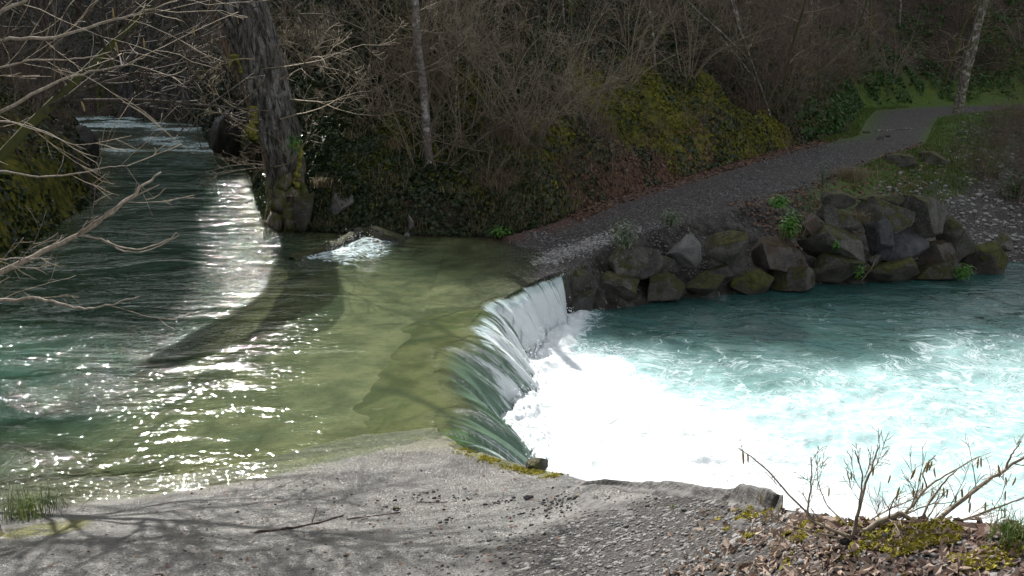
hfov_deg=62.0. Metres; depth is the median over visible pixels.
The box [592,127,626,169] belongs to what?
hazel shrub
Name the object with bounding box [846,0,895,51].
sapling tree
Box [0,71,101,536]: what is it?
river bank
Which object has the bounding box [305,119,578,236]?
ivy
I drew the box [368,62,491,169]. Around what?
hazel shrub
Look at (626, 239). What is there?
green plant
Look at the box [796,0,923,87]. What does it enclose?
thicket shrub
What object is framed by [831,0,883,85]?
sapling tree
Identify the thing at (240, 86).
thicket shrub
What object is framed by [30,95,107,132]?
thicket shrub
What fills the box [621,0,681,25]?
hazel shrub
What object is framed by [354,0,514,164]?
pale tree
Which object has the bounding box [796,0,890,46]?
thicket shrub
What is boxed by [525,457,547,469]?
rock
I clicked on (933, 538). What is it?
brink moss
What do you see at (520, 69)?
hazel shrub
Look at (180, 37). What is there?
thicket shrub
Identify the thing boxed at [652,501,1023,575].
fallen leaves
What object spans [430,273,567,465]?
waterfall
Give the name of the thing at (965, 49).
sapling tree
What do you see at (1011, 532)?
grass tuft
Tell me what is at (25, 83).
thicket shrub
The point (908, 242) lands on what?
wall boulder
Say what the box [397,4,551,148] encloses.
hazel shrub
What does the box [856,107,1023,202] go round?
grass
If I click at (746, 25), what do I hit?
sapling tree
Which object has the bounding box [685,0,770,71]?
hazel shrub
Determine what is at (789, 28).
thicket shrub
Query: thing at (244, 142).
rock
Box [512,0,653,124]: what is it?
hazel shrub
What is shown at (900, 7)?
sapling tree
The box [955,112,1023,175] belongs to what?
undergrowth
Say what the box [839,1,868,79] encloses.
sapling tree
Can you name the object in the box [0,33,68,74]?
hazel shrub
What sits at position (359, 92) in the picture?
hazel shrub
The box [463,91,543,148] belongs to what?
thicket shrub
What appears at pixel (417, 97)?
hazel shrub
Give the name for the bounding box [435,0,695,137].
hazel shrub
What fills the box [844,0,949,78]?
hazel shrub
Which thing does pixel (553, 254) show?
shingle
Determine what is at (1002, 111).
thicket shrub
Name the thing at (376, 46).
sapling tree
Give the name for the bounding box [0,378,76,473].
bramble
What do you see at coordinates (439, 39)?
hazel shrub
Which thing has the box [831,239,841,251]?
green plant
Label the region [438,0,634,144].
hazel shrub
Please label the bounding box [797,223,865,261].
wall boulder
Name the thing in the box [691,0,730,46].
hazel shrub
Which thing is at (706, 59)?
hazel shrub
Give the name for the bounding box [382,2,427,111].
sapling tree
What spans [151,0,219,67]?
hazel shrub
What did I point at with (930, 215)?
wall boulder
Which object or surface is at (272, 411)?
river bed
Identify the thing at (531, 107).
hazel shrub
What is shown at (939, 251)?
wall boulder
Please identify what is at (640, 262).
wall boulder
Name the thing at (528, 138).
thicket shrub
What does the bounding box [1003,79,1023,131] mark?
thicket shrub
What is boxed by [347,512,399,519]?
stick
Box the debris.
[333,489,632,529]
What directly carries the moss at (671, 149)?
on the hillside
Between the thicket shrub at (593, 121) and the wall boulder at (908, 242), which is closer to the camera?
the wall boulder at (908, 242)
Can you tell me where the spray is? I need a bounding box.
[326,230,575,471]
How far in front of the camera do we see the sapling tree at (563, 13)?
26.90 m
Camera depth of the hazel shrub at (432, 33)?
22.26 m
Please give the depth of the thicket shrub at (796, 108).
30.37 m
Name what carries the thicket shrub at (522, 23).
on the hillside
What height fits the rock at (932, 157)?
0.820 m
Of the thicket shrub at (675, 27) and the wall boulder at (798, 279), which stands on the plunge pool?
the wall boulder at (798, 279)
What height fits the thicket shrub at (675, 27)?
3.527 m
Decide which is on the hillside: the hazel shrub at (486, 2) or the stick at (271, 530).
the hazel shrub at (486, 2)
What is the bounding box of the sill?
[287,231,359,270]
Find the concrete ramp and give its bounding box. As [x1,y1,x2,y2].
[0,428,1023,575]
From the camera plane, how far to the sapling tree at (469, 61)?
20.99 m
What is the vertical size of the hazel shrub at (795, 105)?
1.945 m
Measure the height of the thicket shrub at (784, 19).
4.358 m
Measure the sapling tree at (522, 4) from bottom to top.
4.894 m
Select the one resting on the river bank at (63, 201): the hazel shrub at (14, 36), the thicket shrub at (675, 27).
the hazel shrub at (14, 36)
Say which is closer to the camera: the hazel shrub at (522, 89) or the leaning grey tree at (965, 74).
the hazel shrub at (522, 89)
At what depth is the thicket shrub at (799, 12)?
38.28 m
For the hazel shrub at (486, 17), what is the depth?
23.69 m
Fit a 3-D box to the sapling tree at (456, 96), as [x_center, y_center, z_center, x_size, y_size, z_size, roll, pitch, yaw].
[-1.282,-4.700,20.369,1.205,3.486,1.191,5,16,18]
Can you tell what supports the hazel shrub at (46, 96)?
on the river bank at (63, 201)
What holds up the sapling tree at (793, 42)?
on the hillside
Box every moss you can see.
[311,36,799,226]
[451,447,1023,575]
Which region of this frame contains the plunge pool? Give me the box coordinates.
[502,261,1023,524]
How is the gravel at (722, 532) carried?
on the concrete ramp
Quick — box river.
[0,115,549,505]
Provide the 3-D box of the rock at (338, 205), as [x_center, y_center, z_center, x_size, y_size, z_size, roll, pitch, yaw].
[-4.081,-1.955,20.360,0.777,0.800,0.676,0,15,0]
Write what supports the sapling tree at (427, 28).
on the hillside
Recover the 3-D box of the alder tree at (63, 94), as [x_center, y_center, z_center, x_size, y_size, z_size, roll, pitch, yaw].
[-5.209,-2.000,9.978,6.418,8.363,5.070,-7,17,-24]
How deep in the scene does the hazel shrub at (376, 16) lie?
23.72 m
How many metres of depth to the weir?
11.37 m
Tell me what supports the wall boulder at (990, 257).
on the bank at (605, 299)
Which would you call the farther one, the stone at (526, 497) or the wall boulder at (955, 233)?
the wall boulder at (955, 233)
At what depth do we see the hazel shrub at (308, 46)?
23.96 m
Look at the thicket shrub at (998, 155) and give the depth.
25.95 m
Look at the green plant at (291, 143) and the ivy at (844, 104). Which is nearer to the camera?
the green plant at (291, 143)
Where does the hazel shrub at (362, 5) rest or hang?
on the hillside
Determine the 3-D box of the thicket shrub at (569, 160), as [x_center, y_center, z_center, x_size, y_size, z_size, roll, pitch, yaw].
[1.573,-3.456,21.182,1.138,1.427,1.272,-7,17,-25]
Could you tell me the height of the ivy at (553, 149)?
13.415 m
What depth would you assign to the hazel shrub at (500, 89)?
20.37 m
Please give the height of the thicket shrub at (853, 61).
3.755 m
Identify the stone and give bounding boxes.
[523,495,533,499]
[876,135,883,139]
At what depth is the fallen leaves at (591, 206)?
25.26 m
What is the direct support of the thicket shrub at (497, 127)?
on the hillside
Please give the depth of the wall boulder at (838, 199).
19.25 m
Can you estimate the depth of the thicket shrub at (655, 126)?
25.20 m
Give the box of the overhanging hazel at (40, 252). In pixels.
[0,0,267,328]
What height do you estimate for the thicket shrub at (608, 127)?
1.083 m
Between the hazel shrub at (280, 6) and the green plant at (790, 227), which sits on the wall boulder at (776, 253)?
the green plant at (790, 227)
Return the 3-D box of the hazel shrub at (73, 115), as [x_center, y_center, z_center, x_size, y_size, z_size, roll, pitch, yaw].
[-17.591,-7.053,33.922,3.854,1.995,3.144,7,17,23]
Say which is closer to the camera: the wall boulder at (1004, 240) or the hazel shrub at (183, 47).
the wall boulder at (1004, 240)
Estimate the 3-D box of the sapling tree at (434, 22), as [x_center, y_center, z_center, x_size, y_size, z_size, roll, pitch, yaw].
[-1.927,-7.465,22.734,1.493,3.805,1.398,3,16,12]
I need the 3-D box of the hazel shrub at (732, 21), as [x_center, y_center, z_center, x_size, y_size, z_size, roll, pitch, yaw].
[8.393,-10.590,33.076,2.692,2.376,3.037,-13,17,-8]
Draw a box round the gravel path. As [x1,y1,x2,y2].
[429,104,1023,312]
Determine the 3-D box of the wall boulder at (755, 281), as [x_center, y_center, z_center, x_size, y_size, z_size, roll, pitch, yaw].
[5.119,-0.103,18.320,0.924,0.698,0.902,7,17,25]
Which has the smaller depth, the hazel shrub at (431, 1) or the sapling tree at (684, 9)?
the hazel shrub at (431, 1)
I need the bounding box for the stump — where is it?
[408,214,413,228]
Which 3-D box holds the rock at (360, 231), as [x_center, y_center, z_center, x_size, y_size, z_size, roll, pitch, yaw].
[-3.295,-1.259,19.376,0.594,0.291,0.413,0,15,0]
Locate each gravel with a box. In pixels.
[113,477,1000,575]
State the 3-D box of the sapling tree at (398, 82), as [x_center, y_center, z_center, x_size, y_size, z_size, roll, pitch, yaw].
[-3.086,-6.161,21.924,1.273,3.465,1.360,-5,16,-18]
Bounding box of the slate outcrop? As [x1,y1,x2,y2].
[572,479,782,530]
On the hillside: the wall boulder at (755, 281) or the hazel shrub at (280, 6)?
the hazel shrub at (280, 6)
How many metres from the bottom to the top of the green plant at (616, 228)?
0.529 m
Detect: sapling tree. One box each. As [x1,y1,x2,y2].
[276,0,293,56]
[295,0,326,38]
[355,0,391,103]
[371,0,426,83]
[374,0,410,107]
[376,0,415,98]
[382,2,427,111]
[420,3,437,61]
[424,0,470,95]
[428,0,452,62]
[436,24,478,153]
[462,1,485,121]
[463,0,495,72]
[482,12,510,121]
[483,0,507,109]
[483,6,503,116]
[507,0,530,37]
[541,0,597,131]
[561,0,564,24]
[635,0,655,71]
[681,0,686,22]
[721,0,749,75]
[731,0,766,74]
[765,0,839,108]
[792,0,812,59]
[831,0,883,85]
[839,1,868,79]
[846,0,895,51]
[898,0,901,26]
[928,0,986,83]
[950,2,990,78]
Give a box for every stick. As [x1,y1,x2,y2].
[253,507,343,532]
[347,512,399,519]
[416,501,456,502]
[876,128,909,131]
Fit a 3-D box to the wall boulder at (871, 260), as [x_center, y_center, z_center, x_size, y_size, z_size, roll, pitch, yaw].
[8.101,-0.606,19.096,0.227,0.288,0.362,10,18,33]
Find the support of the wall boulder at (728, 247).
on the wall boulder at (725, 270)
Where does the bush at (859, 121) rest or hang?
on the hillside
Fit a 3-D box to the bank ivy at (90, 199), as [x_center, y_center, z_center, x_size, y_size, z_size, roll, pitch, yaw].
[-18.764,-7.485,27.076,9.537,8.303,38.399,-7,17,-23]
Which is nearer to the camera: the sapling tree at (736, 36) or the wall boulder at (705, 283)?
the wall boulder at (705, 283)
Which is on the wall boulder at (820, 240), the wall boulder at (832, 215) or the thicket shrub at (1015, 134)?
the wall boulder at (832, 215)
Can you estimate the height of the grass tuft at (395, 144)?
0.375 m
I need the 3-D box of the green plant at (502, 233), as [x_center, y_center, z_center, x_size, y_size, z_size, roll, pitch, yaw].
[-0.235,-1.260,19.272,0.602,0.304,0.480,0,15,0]
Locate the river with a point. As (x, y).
(78, 367)
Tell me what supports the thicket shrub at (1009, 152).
on the bank at (605, 299)
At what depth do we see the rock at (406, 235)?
19.13 m
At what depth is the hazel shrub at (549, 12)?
26.29 m
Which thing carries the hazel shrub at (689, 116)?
on the hillside
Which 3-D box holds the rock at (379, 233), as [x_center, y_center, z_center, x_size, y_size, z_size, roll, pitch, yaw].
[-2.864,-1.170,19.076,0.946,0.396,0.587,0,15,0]
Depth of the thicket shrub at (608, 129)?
23.54 m
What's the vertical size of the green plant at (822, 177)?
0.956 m
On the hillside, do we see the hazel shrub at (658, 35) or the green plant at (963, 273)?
the hazel shrub at (658, 35)
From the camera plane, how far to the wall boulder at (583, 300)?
16.71 m
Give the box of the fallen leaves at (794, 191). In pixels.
[727,72,974,249]
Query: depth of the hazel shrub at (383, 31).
21.98 m
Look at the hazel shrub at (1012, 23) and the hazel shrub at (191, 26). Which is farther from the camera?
the hazel shrub at (1012, 23)
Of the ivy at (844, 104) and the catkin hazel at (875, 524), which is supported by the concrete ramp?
the catkin hazel at (875, 524)
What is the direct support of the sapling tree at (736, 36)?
on the hillside
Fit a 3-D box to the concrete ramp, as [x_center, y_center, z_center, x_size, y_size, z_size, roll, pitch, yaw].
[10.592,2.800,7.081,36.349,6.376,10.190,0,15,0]
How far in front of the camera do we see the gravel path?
20.85 m
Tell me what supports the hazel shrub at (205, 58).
on the hillside
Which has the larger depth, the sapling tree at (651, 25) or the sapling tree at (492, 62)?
the sapling tree at (651, 25)
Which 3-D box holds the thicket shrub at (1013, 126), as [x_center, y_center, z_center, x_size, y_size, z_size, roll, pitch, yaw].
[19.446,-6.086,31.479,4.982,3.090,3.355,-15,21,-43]
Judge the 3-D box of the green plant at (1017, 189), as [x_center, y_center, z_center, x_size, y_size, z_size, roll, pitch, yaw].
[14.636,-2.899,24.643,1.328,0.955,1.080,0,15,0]
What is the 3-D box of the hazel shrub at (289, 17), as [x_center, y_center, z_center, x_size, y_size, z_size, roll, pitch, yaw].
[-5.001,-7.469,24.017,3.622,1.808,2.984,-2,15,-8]
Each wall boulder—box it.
[570,288,595,313]
[573,269,590,287]
[600,271,639,300]
[607,245,663,279]
[646,271,686,301]
[660,256,675,271]
[666,233,701,268]
[685,271,724,295]
[704,230,749,265]
[709,264,733,277]
[727,268,774,294]
[751,236,807,271]
[769,266,814,291]
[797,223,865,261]
[799,214,820,237]
[812,251,865,282]
[816,204,859,230]
[820,190,856,208]
[853,256,919,281]
[856,196,914,233]
[858,194,907,205]
[864,218,894,255]
[867,255,880,266]
[877,229,929,260]
[899,194,946,238]
[912,261,961,279]
[917,240,957,263]
[935,215,975,261]
[959,242,1008,273]
[993,232,1013,251]
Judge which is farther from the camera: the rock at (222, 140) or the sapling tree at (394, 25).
the rock at (222, 140)
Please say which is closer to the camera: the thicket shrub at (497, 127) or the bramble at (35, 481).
the bramble at (35, 481)
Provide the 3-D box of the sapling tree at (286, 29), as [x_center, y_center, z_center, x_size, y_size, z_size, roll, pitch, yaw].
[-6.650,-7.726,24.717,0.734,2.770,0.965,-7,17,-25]
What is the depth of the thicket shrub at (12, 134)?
20.71 m
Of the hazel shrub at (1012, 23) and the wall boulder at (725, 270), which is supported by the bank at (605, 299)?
the wall boulder at (725, 270)
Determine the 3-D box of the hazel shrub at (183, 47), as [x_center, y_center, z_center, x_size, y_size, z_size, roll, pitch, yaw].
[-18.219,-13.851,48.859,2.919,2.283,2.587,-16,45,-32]
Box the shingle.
[523,218,681,271]
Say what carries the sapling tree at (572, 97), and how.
on the hillside
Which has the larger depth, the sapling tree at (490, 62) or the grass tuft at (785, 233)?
the sapling tree at (490, 62)
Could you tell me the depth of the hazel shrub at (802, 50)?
32.42 m
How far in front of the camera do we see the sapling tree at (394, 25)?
22.95 m
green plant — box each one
[286,132,303,153]
[489,226,512,238]
[606,218,637,249]
[610,216,628,234]
[655,205,685,228]
[767,193,790,209]
[776,209,803,239]
[817,158,832,185]
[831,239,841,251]
[853,261,865,279]
[951,263,976,279]
[996,171,1023,201]
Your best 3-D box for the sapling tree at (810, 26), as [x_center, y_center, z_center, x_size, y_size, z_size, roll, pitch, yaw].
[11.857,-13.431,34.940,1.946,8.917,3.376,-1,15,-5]
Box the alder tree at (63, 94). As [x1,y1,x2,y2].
[0,0,329,164]
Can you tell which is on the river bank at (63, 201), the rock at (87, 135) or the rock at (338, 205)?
the rock at (87, 135)
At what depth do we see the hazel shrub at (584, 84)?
23.10 m
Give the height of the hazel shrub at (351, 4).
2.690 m
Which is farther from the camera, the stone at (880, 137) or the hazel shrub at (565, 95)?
the stone at (880, 137)
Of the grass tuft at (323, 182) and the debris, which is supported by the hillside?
the grass tuft at (323, 182)
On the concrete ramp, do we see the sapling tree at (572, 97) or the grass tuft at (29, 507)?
the grass tuft at (29, 507)
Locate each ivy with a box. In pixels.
[0,0,588,228]
[0,65,100,258]
[243,0,854,235]
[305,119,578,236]
[672,0,1023,139]
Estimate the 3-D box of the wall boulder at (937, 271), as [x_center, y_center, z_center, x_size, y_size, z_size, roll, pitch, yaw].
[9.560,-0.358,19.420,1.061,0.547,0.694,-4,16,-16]
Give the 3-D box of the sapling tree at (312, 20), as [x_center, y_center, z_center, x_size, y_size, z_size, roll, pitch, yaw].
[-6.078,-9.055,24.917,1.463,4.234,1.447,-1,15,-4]
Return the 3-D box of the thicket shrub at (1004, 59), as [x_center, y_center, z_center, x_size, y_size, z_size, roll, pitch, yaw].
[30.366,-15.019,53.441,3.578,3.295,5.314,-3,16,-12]
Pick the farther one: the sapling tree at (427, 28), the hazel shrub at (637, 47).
the hazel shrub at (637, 47)
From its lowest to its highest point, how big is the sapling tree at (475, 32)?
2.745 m
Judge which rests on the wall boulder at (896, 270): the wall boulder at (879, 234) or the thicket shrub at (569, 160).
the wall boulder at (879, 234)
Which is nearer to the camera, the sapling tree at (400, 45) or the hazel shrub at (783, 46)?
the sapling tree at (400, 45)
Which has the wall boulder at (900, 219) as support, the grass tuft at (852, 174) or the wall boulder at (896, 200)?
the wall boulder at (896, 200)
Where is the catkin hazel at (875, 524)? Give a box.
[737,427,1023,541]
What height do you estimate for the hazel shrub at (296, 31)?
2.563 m
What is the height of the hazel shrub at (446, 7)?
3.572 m
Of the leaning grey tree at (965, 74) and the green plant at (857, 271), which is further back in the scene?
the leaning grey tree at (965, 74)
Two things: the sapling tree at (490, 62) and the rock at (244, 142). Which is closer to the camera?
the sapling tree at (490, 62)
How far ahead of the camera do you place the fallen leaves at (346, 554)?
6.26 m
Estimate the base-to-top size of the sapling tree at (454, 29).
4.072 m
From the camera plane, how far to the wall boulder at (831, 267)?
18.65 m
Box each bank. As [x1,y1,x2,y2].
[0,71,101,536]
[565,111,1023,313]
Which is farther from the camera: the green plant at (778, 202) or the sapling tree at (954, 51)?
the sapling tree at (954, 51)
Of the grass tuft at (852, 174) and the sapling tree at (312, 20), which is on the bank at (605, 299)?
the grass tuft at (852, 174)
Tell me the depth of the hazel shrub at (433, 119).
20.81 m
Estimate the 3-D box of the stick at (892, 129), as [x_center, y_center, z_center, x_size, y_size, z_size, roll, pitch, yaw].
[15.964,-6.596,35.545,2.313,0.093,0.168,-8,17,-27]
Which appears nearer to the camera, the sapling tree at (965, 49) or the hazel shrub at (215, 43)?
the hazel shrub at (215, 43)
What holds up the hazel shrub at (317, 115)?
on the hillside
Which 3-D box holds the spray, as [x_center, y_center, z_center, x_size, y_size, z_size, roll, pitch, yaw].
[-0.300,0.383,14.988,3.955,1.194,11.724,-7,17,-24]
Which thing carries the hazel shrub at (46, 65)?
on the river bank at (63, 201)
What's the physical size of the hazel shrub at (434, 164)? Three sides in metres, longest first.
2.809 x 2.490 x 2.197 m
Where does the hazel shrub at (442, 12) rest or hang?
on the hillside
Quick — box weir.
[352,281,564,452]
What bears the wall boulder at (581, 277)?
on the wall boulder at (583, 300)
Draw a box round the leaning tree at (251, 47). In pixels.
[163,0,408,238]
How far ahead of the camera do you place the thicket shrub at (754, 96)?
29.10 m
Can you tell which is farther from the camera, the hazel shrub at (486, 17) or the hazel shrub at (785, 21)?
the hazel shrub at (785, 21)
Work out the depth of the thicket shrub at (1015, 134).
27.83 m
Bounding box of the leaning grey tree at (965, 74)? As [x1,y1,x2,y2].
[925,0,1012,113]
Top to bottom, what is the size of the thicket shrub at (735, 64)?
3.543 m
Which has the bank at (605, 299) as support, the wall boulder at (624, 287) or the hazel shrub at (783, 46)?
the wall boulder at (624, 287)
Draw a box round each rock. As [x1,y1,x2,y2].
[75,125,101,161]
[209,108,241,157]
[240,131,260,168]
[293,192,314,232]
[330,191,353,215]
[354,227,364,238]
[364,225,404,244]
[404,232,409,239]
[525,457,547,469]
[884,153,915,167]
[919,151,949,166]
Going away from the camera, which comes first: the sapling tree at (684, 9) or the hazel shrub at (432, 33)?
the hazel shrub at (432, 33)
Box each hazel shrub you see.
[0,9,91,103]
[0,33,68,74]
[2,28,30,46]
[4,68,88,109]
[42,92,130,132]
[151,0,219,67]
[167,25,204,64]
[178,35,220,81]
[186,8,298,68]
[196,11,228,67]
[198,111,263,198]
[268,0,301,22]
[270,0,307,23]
[272,3,338,60]
[277,0,353,52]
[277,2,359,77]
[282,20,341,74]
[289,4,434,118]
[302,0,516,107]
[309,94,353,122]
[316,0,484,86]
[319,0,519,102]
[330,0,404,31]
[330,0,539,92]
[344,0,366,10]
[351,0,377,21]
[355,0,514,87]
[355,0,526,93]
[357,51,496,133]
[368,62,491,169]
[381,2,483,117]
[384,0,561,103]
[385,0,539,28]
[388,0,517,91]
[394,82,512,178]
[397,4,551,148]
[405,0,542,46]
[420,0,505,70]
[421,0,492,41]
[422,22,631,142]
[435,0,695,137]
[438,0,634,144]
[452,4,621,142]
[462,27,561,107]
[463,124,524,183]
[464,0,514,13]
[483,123,530,148]
[495,72,559,139]
[509,31,633,129]
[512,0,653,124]
[522,8,671,133]
[525,0,576,20]
[574,0,717,83]
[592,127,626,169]
[594,0,702,51]
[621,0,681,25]
[623,0,789,79]
[675,102,699,125]
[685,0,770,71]
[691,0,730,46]
[694,0,751,40]
[721,6,855,88]
[723,0,837,80]
[731,0,857,87]
[753,0,827,43]
[760,60,822,105]
[763,82,839,124]
[766,0,887,67]
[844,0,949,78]
[995,1,1022,45]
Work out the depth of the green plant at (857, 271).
18.37 m
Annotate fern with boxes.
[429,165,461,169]
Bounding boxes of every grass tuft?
[0,478,78,524]
[307,174,341,188]
[382,135,404,149]
[758,511,770,524]
[775,225,805,238]
[828,164,878,180]
[848,209,873,223]
[979,495,1023,552]
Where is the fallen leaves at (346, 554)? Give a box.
[47,471,580,575]
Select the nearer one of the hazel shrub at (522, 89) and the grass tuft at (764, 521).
the grass tuft at (764, 521)
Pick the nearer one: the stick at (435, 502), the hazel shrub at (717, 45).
the stick at (435, 502)
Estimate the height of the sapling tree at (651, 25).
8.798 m
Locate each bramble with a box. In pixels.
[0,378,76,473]
[1,473,96,513]
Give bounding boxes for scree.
[873,144,1023,264]
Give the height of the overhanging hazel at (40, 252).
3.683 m
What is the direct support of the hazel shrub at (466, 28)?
on the hillside
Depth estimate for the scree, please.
24.08 m
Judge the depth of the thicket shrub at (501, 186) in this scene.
19.63 m
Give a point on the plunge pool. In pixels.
(780, 384)
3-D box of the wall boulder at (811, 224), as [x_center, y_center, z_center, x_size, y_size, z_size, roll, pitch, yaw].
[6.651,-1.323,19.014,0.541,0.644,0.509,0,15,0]
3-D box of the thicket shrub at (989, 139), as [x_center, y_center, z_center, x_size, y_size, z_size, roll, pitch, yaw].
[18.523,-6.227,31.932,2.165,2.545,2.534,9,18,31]
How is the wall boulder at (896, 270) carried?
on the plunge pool
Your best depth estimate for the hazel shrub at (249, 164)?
21.90 m
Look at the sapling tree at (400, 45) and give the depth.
22.60 m
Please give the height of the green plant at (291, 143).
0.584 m
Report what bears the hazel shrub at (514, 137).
on the hillside
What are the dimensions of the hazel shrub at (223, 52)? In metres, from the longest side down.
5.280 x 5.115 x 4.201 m
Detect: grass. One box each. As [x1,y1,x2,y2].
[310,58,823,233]
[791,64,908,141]
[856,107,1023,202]
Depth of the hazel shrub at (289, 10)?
28.26 m
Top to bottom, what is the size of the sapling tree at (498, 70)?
3.054 m
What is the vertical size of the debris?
1.741 m
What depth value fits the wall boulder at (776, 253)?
18.39 m
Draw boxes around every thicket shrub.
[0,0,46,72]
[0,23,86,112]
[0,55,98,165]
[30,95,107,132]
[166,21,188,53]
[217,17,290,134]
[462,140,552,198]
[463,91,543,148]
[479,118,509,143]
[484,0,570,62]
[503,108,547,153]
[556,121,602,176]
[564,96,630,136]
[594,108,624,144]
[598,107,623,140]
[622,0,726,52]
[635,108,666,139]
[677,0,854,114]
[686,0,819,90]
[711,11,827,121]
[714,0,881,102]
[747,0,878,41]
[748,0,884,64]
[752,0,822,45]
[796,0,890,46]
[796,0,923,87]
[813,23,879,87]
[922,90,1023,182]
[939,111,1023,206]
[970,89,1023,133]
[976,21,1023,73]
[978,89,1023,148]
[984,96,1023,182]
[986,103,1023,135]
[993,102,1023,152]
[993,107,1023,169]
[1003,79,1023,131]
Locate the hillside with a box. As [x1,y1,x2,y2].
[0,0,1023,241]
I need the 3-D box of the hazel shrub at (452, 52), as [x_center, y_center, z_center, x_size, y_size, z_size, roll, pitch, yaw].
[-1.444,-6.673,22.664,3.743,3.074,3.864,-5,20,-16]
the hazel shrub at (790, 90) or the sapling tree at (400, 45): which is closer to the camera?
the sapling tree at (400, 45)
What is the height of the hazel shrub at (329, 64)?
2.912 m
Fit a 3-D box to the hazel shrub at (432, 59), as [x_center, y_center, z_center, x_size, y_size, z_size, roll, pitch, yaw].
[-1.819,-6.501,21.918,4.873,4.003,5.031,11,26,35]
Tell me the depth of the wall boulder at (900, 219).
19.25 m
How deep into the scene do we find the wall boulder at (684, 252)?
17.81 m
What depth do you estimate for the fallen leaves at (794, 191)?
23.61 m
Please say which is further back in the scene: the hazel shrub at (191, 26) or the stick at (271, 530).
the hazel shrub at (191, 26)
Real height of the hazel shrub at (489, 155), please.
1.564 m
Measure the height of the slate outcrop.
2.066 m
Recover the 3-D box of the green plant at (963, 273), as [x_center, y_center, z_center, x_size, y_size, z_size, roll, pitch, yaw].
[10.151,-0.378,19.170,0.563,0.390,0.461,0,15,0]
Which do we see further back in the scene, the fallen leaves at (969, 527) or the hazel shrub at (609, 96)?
the hazel shrub at (609, 96)
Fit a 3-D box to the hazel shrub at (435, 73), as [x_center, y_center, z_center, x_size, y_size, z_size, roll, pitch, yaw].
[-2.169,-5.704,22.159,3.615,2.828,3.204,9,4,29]
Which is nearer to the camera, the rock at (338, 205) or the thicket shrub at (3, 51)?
the rock at (338, 205)
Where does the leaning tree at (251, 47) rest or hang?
on the hillside
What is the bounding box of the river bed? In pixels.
[0,119,553,478]
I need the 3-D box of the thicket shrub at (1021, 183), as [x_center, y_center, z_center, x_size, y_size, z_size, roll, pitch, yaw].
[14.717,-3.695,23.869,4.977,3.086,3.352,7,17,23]
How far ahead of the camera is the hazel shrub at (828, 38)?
35.42 m
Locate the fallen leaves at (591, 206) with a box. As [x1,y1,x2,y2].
[528,0,862,220]
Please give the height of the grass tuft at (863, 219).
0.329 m
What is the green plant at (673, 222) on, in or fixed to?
on the bank at (605, 299)
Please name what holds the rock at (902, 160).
on the bank at (605, 299)
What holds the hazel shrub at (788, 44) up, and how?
on the hillside
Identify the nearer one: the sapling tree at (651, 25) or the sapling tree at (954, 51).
the sapling tree at (651, 25)
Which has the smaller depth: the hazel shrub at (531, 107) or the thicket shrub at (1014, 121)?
the hazel shrub at (531, 107)
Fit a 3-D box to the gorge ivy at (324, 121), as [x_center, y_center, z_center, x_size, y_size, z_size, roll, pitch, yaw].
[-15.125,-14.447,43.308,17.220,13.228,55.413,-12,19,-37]
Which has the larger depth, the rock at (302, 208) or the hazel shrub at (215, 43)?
the hazel shrub at (215, 43)
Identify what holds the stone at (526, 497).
on the concrete ramp
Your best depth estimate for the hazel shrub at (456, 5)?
23.61 m

